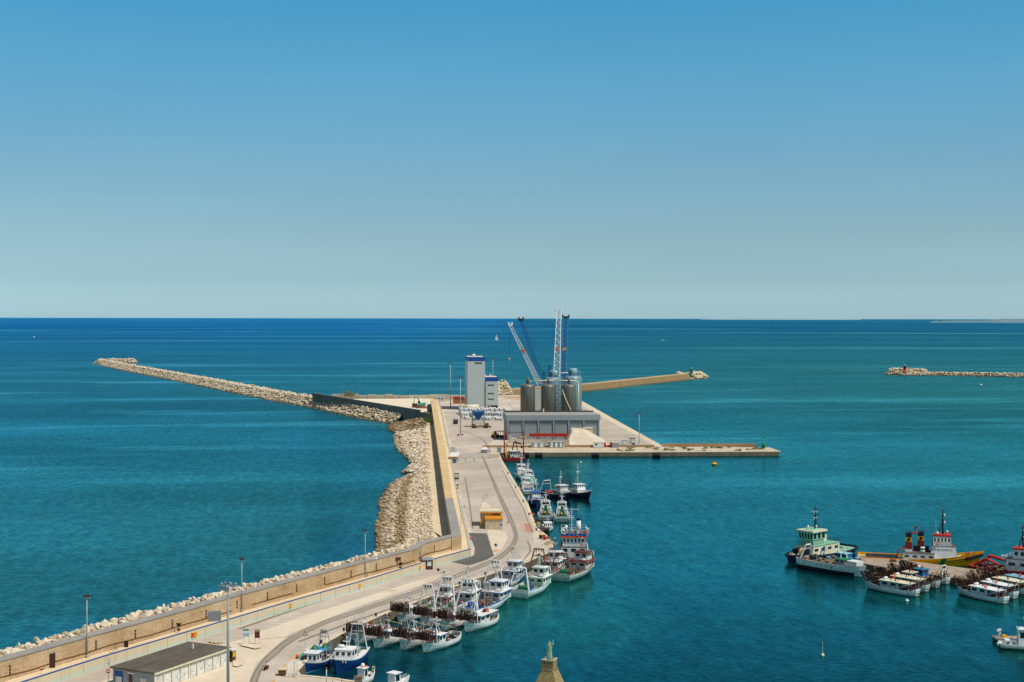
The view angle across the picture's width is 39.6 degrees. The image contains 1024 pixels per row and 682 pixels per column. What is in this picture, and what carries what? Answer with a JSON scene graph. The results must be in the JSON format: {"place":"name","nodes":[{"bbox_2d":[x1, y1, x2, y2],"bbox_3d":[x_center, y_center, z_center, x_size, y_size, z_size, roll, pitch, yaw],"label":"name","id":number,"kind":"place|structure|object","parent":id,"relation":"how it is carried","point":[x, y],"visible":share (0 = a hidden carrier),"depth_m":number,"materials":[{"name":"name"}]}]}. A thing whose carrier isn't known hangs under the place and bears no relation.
{"place":"outdoors","nodes":[
{"label":"outdoors","id":0,"kind":"place"},
{"bbox_2d":[5,399,469,681],"bbox_3d":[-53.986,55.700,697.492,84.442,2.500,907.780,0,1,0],"label":"terrace","id":1,"kind":"structure","parent":0,"point":[464,533],"depth_m":348.72,"materials":[{"name":"paint"}]},
{"bbox_2d":[83,594,90,657],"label":"lamp mast","id":2,"kind":"object","parent":1,"relation":"on","point":[86,596],"visible":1,"depth_m":275.34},
{"bbox_2d":[0,534,459,681],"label":"sea wall","id":3,"kind":"structure","parent":1,"relation":"on","point":[34,659],"depth_m":306.21,"materials":[{"name":"stone"}]},
{"bbox_2d":[142,371,397,421],"bbox_3d":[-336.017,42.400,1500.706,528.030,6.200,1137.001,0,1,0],"label":"rubble slope","id":4,"kind":"structure","parent":0,"point":[316,405],"depth_m":1069.45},
{"bbox_2d":[99,361,401,423],"bbox_3d":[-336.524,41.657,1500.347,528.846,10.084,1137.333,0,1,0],"label":"breakwater rocks","id":5,"kind":"object","parent":4,"relation":"on","point":[261,393],"visible":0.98,"depth_m":1216.29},
{"bbox_2d":[312,393,420,419],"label":"concrete wall","id":6,"kind":"structure","parent":4,"relation":"on","point":[409,413],"depth_m":996.17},
{"label":"rubble slope","id":7,"kind":"structure","parent":4,"relation":"on","visible":0},
{"bbox_2d":[104,360,400,414],"bbox_3d":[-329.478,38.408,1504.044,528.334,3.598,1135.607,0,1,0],"label":"breakwater rocks","id":8,"kind":"object","parent":7,"relation":"on","point":[248,386],"visible":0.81,"depth_m":1331.21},
{"bbox_2d":[62,447,533,681],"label":"road","id":9,"kind":"structure","parent":0,"point":[473,471],"depth_m":377.75,"materials":[{"name":"concrete"}]},
{"bbox_2d":[21,549,470,681],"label":"retaining wall","id":10,"kind":"structure","parent":9,"relation":"on","point":[82,668],"depth_m":309.94,"materials":[{"name":"paint"}]},
{"bbox_2d":[249,455,517,681],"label":"rail track bed","id":11,"kind":"object","parent":9,"relation":"on","point":[275,652],"visible":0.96,"depth_m":335.58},
{"bbox_2d":[251,456,514,681],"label":"rail","id":12,"kind":"object","parent":11,"relation":"on","point":[393,597],"visible":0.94,"depth_m":343.32,"materials":[{"name":"metal"}]},
{"bbox_2d":[421,557,433,569],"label":"bus shelter","id":13,"kind":"object","parent":9,"relation":"on","point":[428,561],"visible":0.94,"depth_m":383.49,"materials":[{"name":"white paint"}]},
{"bbox_2d":[356,399,431,421],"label":"yard","id":14,"kind":"structure","parent":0,"point":[406,403],"depth_m":1104.07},
{"bbox_2d":[332,394,464,399],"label":"parapet","id":15,"kind":"structure","parent":14,"relation":"on","point":[392,396],"depth_m":1158.14,"materials":[{"name":"concrete"}]},
{"bbox_2d":[427,422,448,538],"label":"seaward promenade","id":16,"kind":"structure","parent":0,"point":[440,527],"depth_m":543.53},
{"bbox_2d":[431,399,461,550],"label":"mole wall","id":17,"kind":"structure","parent":16,"relation":"on","point":[452,519],"depth_m":531.83,"materials":[{"name":"concrete"}]},
{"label":"rubble slope","id":18,"kind":"structure","parent":16,"relation":"on","visible":0},
{"bbox_2d":[404,473,433,544],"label":"rubble rocks","id":19,"kind":"object","parent":18,"relation":"on","point":[420,506],"visible":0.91,"depth_m":488.26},
{"bbox_2d":[453,533,493,564],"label":"asphalt turn","id":20,"kind":"object","parent":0,"point":[483,551],"visible":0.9,"depth_m":415.00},
{"bbox_2d":[465,354,484,407],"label":"silo tower","id":21,"kind":"structure","parent":0,"point":[474,379],"depth_m":1045.30,"materials":[{"name":"white paint"}]},
{"bbox_2d":[196,395,778,681],"bbox_3d":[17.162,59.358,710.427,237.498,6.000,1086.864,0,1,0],"label":"quay","id":22,"kind":"structure","parent":0,"point":[499,440],"depth_m":716.42,"materials":[{"name":"concrete"}]},
{"bbox_2d":[101,572,449,681],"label":"pale bay","id":23,"kind":"object","parent":22,"relation":"attached to","point":[252,657],"visible":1,"depth_m":299.98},
{"bbox_2d":[110,641,231,681],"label":"garage block","id":24,"kind":"structure","parent":23,"relation":"on","point":[183,661],"depth_m":267.50,"materials":[{"name":"beige paint"}]},
{"bbox_2d":[218,581,236,681],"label":"lamp mast","id":25,"kind":"object","parent":23,"relation":"on","point":[227,590],"visible":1,"depth_m":252.64,"materials":[{"name":"metal"}]},
{"bbox_2d":[229,576,425,646],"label":"road marking","id":26,"kind":"object","parent":23,"relation":"on","point":[314,615],"visible":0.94,"depth_m":322.53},
{"bbox_2d":[237,599,328,628],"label":"tyre marks","id":27,"kind":"object","parent":22,"relation":"on","point":[251,624],"visible":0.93,"depth_m":321.97},
{"bbox_2d":[297,582,460,641],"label":"tyre marks","id":28,"kind":"object","parent":22,"relation":"on","point":[359,619],"visible":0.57,"depth_m":318.94},
{"bbox_2d":[294,553,547,670],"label":"quay edge","id":29,"kind":"object","parent":22,"relation":"on","point":[300,665],"visible":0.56,"depth_m":322.77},
{"bbox_2d":[485,374,497,407],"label":"silo annex","id":30,"kind":"object","parent":22,"relation":"on","point":[491,391],"visible":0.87,"depth_m":1046.16,"materials":[{"name":"white paint"}]},
{"bbox_2d":[501,461,552,546],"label":"quay edge","id":31,"kind":"object","parent":22,"relation":"on","point":[525,502],"visible":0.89,"depth_m":519.45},
{"bbox_2d":[520,377,534,410],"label":"silo","id":32,"kind":"object","parent":22,"relation":"on","point":[527,396],"visible":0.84,"depth_m":839.45,"materials":[{"name":"metal"}]},
{"bbox_2d":[510,439,568,444],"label":"wall","id":33,"kind":"structure","parent":22,"relation":"on","point":[529,441],"depth_m":762.48,"materials":[{"name":"concrete"}]},
{"bbox_2d":[541,379,555,409],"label":"silo","id":34,"kind":"object","parent":22,"relation":"on","point":[548,395],"visible":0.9,"depth_m":839.38,"materials":[{"name":"metal"}]},
{"bbox_2d":[445,406,652,445],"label":"port apron","id":35,"kind":"object","parent":22,"relation":"attached to","point":[610,431],"visible":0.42,"depth_m":848.85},
{"bbox_2d":[508,322,544,385],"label":"harbour crane","id":36,"kind":"object","parent":35,"relation":"on","point":[521,349],"visible":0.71,"depth_m":928.55,"materials":[{"name":"paint"}]},
{"bbox_2d":[518,317,550,384],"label":"harbour crane","id":37,"kind":"object","parent":35,"relation":"on","point":[524,326],"visible":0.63,"depth_m":953.41,"materials":[{"name":"blue paint"}]},
{"bbox_2d":[535,390,540,410],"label":"storage tank","id":38,"kind":"object","parent":35,"relation":"on","point":[537,400],"visible":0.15,"depth_m":905.75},
{"bbox_2d":[545,370,561,409],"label":"silo","id":39,"kind":"object","parent":35,"relation":"on","point":[553,375],"visible":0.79,"depth_m":873.98,"materials":[{"name":"grey paint"}]},
{"bbox_2d":[554,308,562,376],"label":"harbour crane","id":40,"kind":"object","parent":35,"relation":"on","point":[557,326],"visible":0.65,"depth_m":925.56,"materials":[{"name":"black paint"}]},
{"bbox_2d":[560,315,569,383],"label":"harbour crane","id":41,"kind":"object","parent":35,"relation":"on","point":[564,336],"visible":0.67,"depth_m":947.84,"materials":[{"name":"blue paint"}]},
{"bbox_2d":[562,378,575,410],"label":"silo","id":42,"kind":"object","parent":35,"relation":"on","point":[569,396],"visible":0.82,"depth_m":839.32,"materials":[{"name":"metal"}]},
{"bbox_2d":[565,368,580,410],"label":"silo","id":43,"kind":"object","parent":35,"relation":"on","point":[573,373],"visible":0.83,"depth_m":874.44,"materials":[{"name":"grey paint"}]},
{"bbox_2d":[564,428,607,444],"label":"sand heap","id":44,"kind":"object","parent":35,"relation":"on","point":[578,436],"visible":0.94,"depth_m":764.70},
{"bbox_2d":[503,409,599,439],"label":"warehouse","id":45,"kind":"structure","parent":22,"relation":"on","point":[549,421],"depth_m":790.49,"materials":[{"name":"beige paint"}]},
{"bbox_2d":[509,426,520,438],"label":"bay door","id":46,"kind":"structure","parent":45,"relation":"in","point":[511,428],"depth_m":788.49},
{"bbox_2d":[525,426,536,438],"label":"bay door","id":47,"kind":"structure","parent":45,"relation":"in","point":[528,429],"depth_m":789.07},
{"bbox_2d":[564,445,654,446],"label":"wall","id":48,"kind":"structure","parent":22,"relation":"on","point":[609,445],"depth_m":747.27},
{"bbox_2d":[502,448,775,451],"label":"pier surface","id":49,"kind":"object","parent":22,"relation":"attached to","point":[614,449],"visible":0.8,"depth_m":733.23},
{"bbox_2d":[662,443,755,446],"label":"wall","id":50,"kind":"structure","parent":22,"relation":"on","point":[708,444],"depth_m":750.67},
{"bbox_2d":[479,507,502,528],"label":"guard house","id":51,"kind":"structure","parent":0,"point":[491,517],"depth_m":463.19,"materials":[{"name":"yellow paint"}]},
{"bbox_2d":[487,530,507,554],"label":"concrete apron","id":52,"kind":"object","parent":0,"point":[499,538],"visible":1,"depth_m":437.69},
{"bbox_2d":[0,318,1023,681],"bbox_3d":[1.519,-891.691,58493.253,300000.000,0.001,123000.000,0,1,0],"label":"sea","id":53,"kind":"structure","parent":0,"point":[122,494],"depth_m":613.34,"materials":[{"name":"liquid"}]},
{"bbox_2d":[302,629,334,672],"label":"fishing boat","id":54,"kind":"object","parent":53,"relation":"on","point":[318,657],"visible":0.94,"depth_m":283.26,"materials":[{"name":"blue paint"}]},
{"bbox_2d":[331,623,369,673],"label":"fishing boat","id":55,"kind":"object","parent":53,"relation":"on","point":[345,658],"visible":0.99,"depth_m":283.00,"materials":[{"name":"white paint"}]},
{"bbox_2d":[353,663,374,681],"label":"motorboat","id":56,"kind":"object","parent":53,"relation":"on","point":[365,673],"visible":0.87,"depth_m":271.76,"materials":[{"name":"white paint"}]},
{"bbox_2d":[346,612,388,644],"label":"clam dredger","id":57,"kind":"object","parent":53,"relation":"on","point":[361,636],"visible":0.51,"depth_m":304.89,"materials":[{"name":"orange metal"}]},
{"bbox_2d":[365,613,406,648],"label":"clam dredger","id":58,"kind":"object","parent":53,"relation":"on","point":[384,638],"visible":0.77,"depth_m":301.55,"materials":[{"name":"white metal"}]},
{"bbox_2d":[386,670,409,681],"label":"motorboat","id":59,"kind":"object","parent":53,"relation":"on","point":[394,676],"visible":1,"depth_m":267.55,"materials":[{"name":"white paint"}]},
{"bbox_2d":[390,591,425,622],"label":"clam dredger","id":60,"kind":"object","parent":53,"relation":"on","point":[406,611],"visible":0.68,"depth_m":325.95,"materials":[{"name":"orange metal"}]},
{"bbox_2d":[392,615,437,649],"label":"clam dredger","id":61,"kind":"object","parent":53,"relation":"on","point":[407,640],"visible":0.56,"depth_m":299.68,"materials":[{"name":"white metal"}]},
{"bbox_2d":[413,595,451,626],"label":"clam dredger","id":62,"kind":"object","parent":53,"relation":"on","point":[426,613],"visible":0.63,"depth_m":321.62,"materials":[{"name":"orange metal"}]},
{"bbox_2d":[417,570,452,608],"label":"trawler","id":63,"kind":"object","parent":53,"relation":"on","point":[443,590],"visible":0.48,"depth_m":339.54,"materials":[{"name":"white paint"}]},
{"bbox_2d":[413,617,461,652],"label":"clam dredger","id":64,"kind":"object","parent":53,"relation":"on","point":[436,640],"visible":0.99,"depth_m":299.56,"materials":[{"name":"white metal"}]},
{"bbox_2d":[433,598,467,630],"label":"clam dredger","id":65,"kind":"object","parent":53,"relation":"on","point":[448,616],"visible":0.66,"depth_m":318.32,"materials":[{"name":"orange metal"}]},
{"bbox_2d":[433,565,482,611],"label":"trawler","id":66,"kind":"object","parent":53,"relation":"on","point":[463,598],"visible":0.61,"depth_m":344.06,"materials":[{"name":"white paint"}]},
{"bbox_2d":[454,602,498,632],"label":"clam dredger","id":67,"kind":"object","parent":53,"relation":"on","point":[483,618],"visible":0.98,"depth_m":319.12,"materials":[{"name":"white metal"}]},
{"bbox_2d":[455,565,513,612],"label":"trawler","id":68,"kind":"object","parent":53,"relation":"on","point":[496,594],"visible":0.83,"depth_m":344.57,"materials":[{"name":"white paint"}]},
{"bbox_2d":[483,546,525,588],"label":"trawler","id":69,"kind":"object","parent":53,"relation":"on","point":[509,569],"visible":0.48,"depth_m":374.07,"materials":[{"name":"white paint"}]},
{"bbox_2d":[503,431,524,460],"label":"dredging barge","id":70,"kind":"object","parent":53,"relation":"on","point":[512,455],"visible":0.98,"depth_m":700.04,"materials":[{"name":"red paint"}]},
{"bbox_2d":[515,457,528,479],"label":"trawler","id":71,"kind":"object","parent":53,"relation":"on","point":[519,471],"visible":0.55,"depth_m":624.51,"materials":[{"name":"white paint"}]},
{"bbox_2d":[520,469,533,494],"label":"trawler","id":72,"kind":"object","parent":53,"relation":"on","point":[526,488],"visible":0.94,"depth_m":572.34,"materials":[{"name":"white paint"}]},
{"bbox_2d":[509,552,552,598],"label":"trawler","id":73,"kind":"object","parent":53,"relation":"on","point":[537,581],"visible":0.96,"depth_m":362.45,"materials":[{"name":"white paint"}]},
{"bbox_2d":[528,479,543,506],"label":"trawler","id":74,"kind":"object","parent":53,"relation":"on","point":[535,499],"visible":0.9,"depth_m":527.42,"materials":[{"name":"white paint"}]},
{"bbox_2d":[538,495,552,520],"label":"trawler","id":75,"kind":"object","parent":53,"relation":"on","point":[545,511],"visible":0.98,"depth_m":491.89,"materials":[{"name":"white paint"}]},
{"bbox_2d":[527,537,566,575],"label":"trawler","id":76,"kind":"object","parent":53,"relation":"on","point":[549,560],"visible":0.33,"depth_m":389.00,"materials":[{"name":"white metal"}]},
{"bbox_2d":[536,657,563,681],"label":"stone tower","id":77,"kind":"structure","parent":53,"relation":"on","point":[549,672],"depth_m":199.91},
{"bbox_2d":[538,471,570,499],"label":"trawler","id":78,"kind":"object","parent":53,"relation":"on","point":[561,490],"visible":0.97,"depth_m":549.87,"materials":[{"name":"paint"}]},
{"bbox_2d":[554,495,569,521],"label":"trawler","id":79,"kind":"object","parent":53,"relation":"on","point":[561,513],"visible":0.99,"depth_m":488.99,"materials":[{"name":"white paint"}]},
{"bbox_2d":[550,538,595,582],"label":"trawler","id":80,"kind":"object","parent":53,"relation":"on","point":[580,564],"visible":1,"depth_m":386.20,"materials":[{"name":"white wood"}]},
{"bbox_2d":[559,508,588,563],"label":"survey ship","id":81,"kind":"object","parent":53,"relation":"on","point":[570,537],"visible":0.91,"depth_m":407.52,"materials":[{"name":"white paint"}]},
{"bbox_2d":[561,464,592,498],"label":"trawler","id":82,"kind":"object","parent":53,"relation":"on","point":[578,490],"visible":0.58,"depth_m":553.22,"materials":[{"name":"blue paint"}]},
{"bbox_2d":[498,374,689,394],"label":"stone mole","id":83,"kind":"object","parent":53,"relation":"in","point":[603,385],"visible":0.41,"depth_m":1441.27},
{"bbox_2d":[784,504,858,561],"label":"tugboat","id":84,"kind":"object","parent":53,"relation":"on","point":[815,538],"visible":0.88,"depth_m":414.19,"materials":[{"name":"green paint"}]},
{"bbox_2d":[796,543,865,576],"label":"work boat","id":85,"kind":"object","parent":53,"relation":"on","point":[844,566],"visible":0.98,"depth_m":390.07,"materials":[{"name":"white paint"}]},
{"bbox_2d":[826,544,854,559],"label":"motorboat","id":86,"kind":"object","parent":53,"relation":"on","point":[843,554],"visible":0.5,"depth_m":407.08,"materials":[{"name":"blue paint"}]},
{"bbox_2d":[860,570,924,596],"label":"clam dredger","id":87,"kind":"object","parent":53,"relation":"on","point":[885,584],"visible":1,"depth_m":362.25,"materials":[{"name":"white metal"}]},
{"bbox_2d":[873,566,934,591],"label":"clam dredger","id":88,"kind":"object","parent":53,"relation":"on","point":[919,583],"visible":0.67,"depth_m":367.41,"materials":[{"name":"white metal"}]},
{"bbox_2d":[887,562,945,587],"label":"clam dredger","id":89,"kind":"object","parent":53,"relation":"on","point":[934,583],"visible":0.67,"depth_m":374.40,"materials":[{"name":"white metal"}]},
{"bbox_2d":[858,507,983,565],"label":"tugboat","id":90,"kind":"object","parent":53,"relation":"on","point":[942,551],"visible":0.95,"depth_m":403.39,"materials":[{"name":"paint"}]},
{"bbox_2d":[899,559,952,583],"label":"clam dredger","id":91,"kind":"object","parent":53,"relation":"on","point":[922,571],"visible":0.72,"depth_m":379.22,"materials":[{"name":"white metal"}]},
{"bbox_2d":[860,555,1021,587],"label":"finger pier","id":92,"kind":"structure","parent":53,"relation":"in","point":[870,563],"depth_m":392.57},
{"bbox_2d":[952,575,1013,603],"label":"clam dredger","id":93,"kind":"object","parent":53,"relation":"on","point":[975,590],"visible":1,"depth_m":353.83,"materials":[{"name":"white metal"}]},
{"bbox_2d":[964,571,1023,598],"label":"clam dredger","id":94,"kind":"object","parent":53,"relation":"on","point":[1012,594],"visible":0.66,"depth_m":359.22,"materials":[{"name":"white metal"}]},
{"bbox_2d":[967,523,1023,574],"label":"tugboat","id":95,"kind":"object","parent":53,"relation":"on","point":[1015,563],"visible":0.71,"depth_m":386.76,"materials":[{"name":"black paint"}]},
{"bbox_2d":[976,567,1023,594],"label":"clam dredger","id":96,"kind":"object","parent":53,"relation":"on","point":[1004,579],"visible":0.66,"depth_m":365.83,"materials":[{"name":"white metal"}]},
{"bbox_2d":[992,629,1016,642],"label":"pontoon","id":97,"kind":"object","parent":53,"relation":"on","point":[996,638],"visible":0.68,"depth_m":307.82,"materials":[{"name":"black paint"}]},
{"bbox_2d":[988,565,1023,579],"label":"clam dredger","id":98,"kind":"object","parent":53,"relation":"on","point":[1005,573],"visible":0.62,"depth_m":373.01,"materials":[{"name":"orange metal"}]},
{"bbox_2d":[996,617,1023,649],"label":"motorboat","id":99,"kind":"object","parent":53,"relation":"on","point":[1011,643],"visible":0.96,"depth_m":300.76,"materials":[{"name":"white paint"}]},
{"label":"rubble slope","id":100,"kind":"structure","parent":53,"relation":"in","visible":0},
{"bbox_2d":[374,476,409,551],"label":"rubble rocks","id":101,"kind":"object","parent":100,"relation":"on","point":[384,524],"visible":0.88,"depth_m":489.98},
{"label":"rubble slope","id":102,"kind":"structure","parent":53,"relation":"in","visible":0},
{"bbox_2d":[392,426,431,476],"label":"rubble rocks","id":103,"kind":"object","parent":102,"relation":"on","point":[412,446],"visible":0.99,"depth_m":730.15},
{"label":"rubble slope","id":104,"kind":"structure","parent":53,"relation":"in","visible":0},
{"bbox_2d":[387,417,427,432],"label":"rubble rocks","id":105,"kind":"object","parent":104,"relation":"on","point":[408,424],"visible":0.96,"depth_m":880.95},
{"bbox_2d":[0,0,1023,318],"label":"sky","id":106,"kind":"structure","parent":0,"point":[588,159],"materials":[{"name":"blue"}]},
{"bbox_2d":[529,433,567,437],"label":"steel trough","id":107,"kind":"object","parent":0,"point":[544,435],"visible":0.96,"depth_m":780.58,"materials":[{"name":"red paint"}]},
{"bbox_2d":[582,401,661,445],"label":"edge strip","id":108,"kind":"object","parent":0,"point":[607,417],"visible":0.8,"depth_m":914.79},
{"bbox_2d":[700,318,860,319],"bbox_3d":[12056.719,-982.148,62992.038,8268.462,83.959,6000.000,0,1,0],"label":"distant hills","id":109,"kind":"structure","parent":0,"point":[777,319],"depth_m":60477.66,"materials":[{"name":"grey"}]},
{"bbox_2d":[900,373,1023,376],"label":"rubble slope","id":110,"kind":"structure","parent":0,"point":[939,374],"depth_m":1726.91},
{"bbox_2d":[892,371,1023,376],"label":"breakwater rocks","id":111,"kind":"object","parent":110,"relation":"on","point":[976,374],"visible":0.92,"depth_m":1726.48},
{"bbox_2d":[929,319,1023,322],"bbox_3d":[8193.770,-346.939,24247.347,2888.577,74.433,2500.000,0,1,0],"label":"coast hills","id":112,"kind":"structure","parent":0,"point":[1000,321],"depth_m":23288.66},
{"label":"rubble slope","id":113,"kind":"structure","parent":0,"visible":0},
{"bbox_2d":[0,543,410,655],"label":"rubble rocks","id":114,"kind":"object","parent":113,"relation":"on","point":[223,592],"visible":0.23,"depth_m":315.25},
{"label":"rubble slope","id":115,"kind":"structure","parent":0,"visible":0},
{"bbox_2d":[391,474,415,546],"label":"rubble rocks","id":116,"kind":"object","parent":115,"relation":"on","point":[400,526],"visible":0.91,"depth_m":495.20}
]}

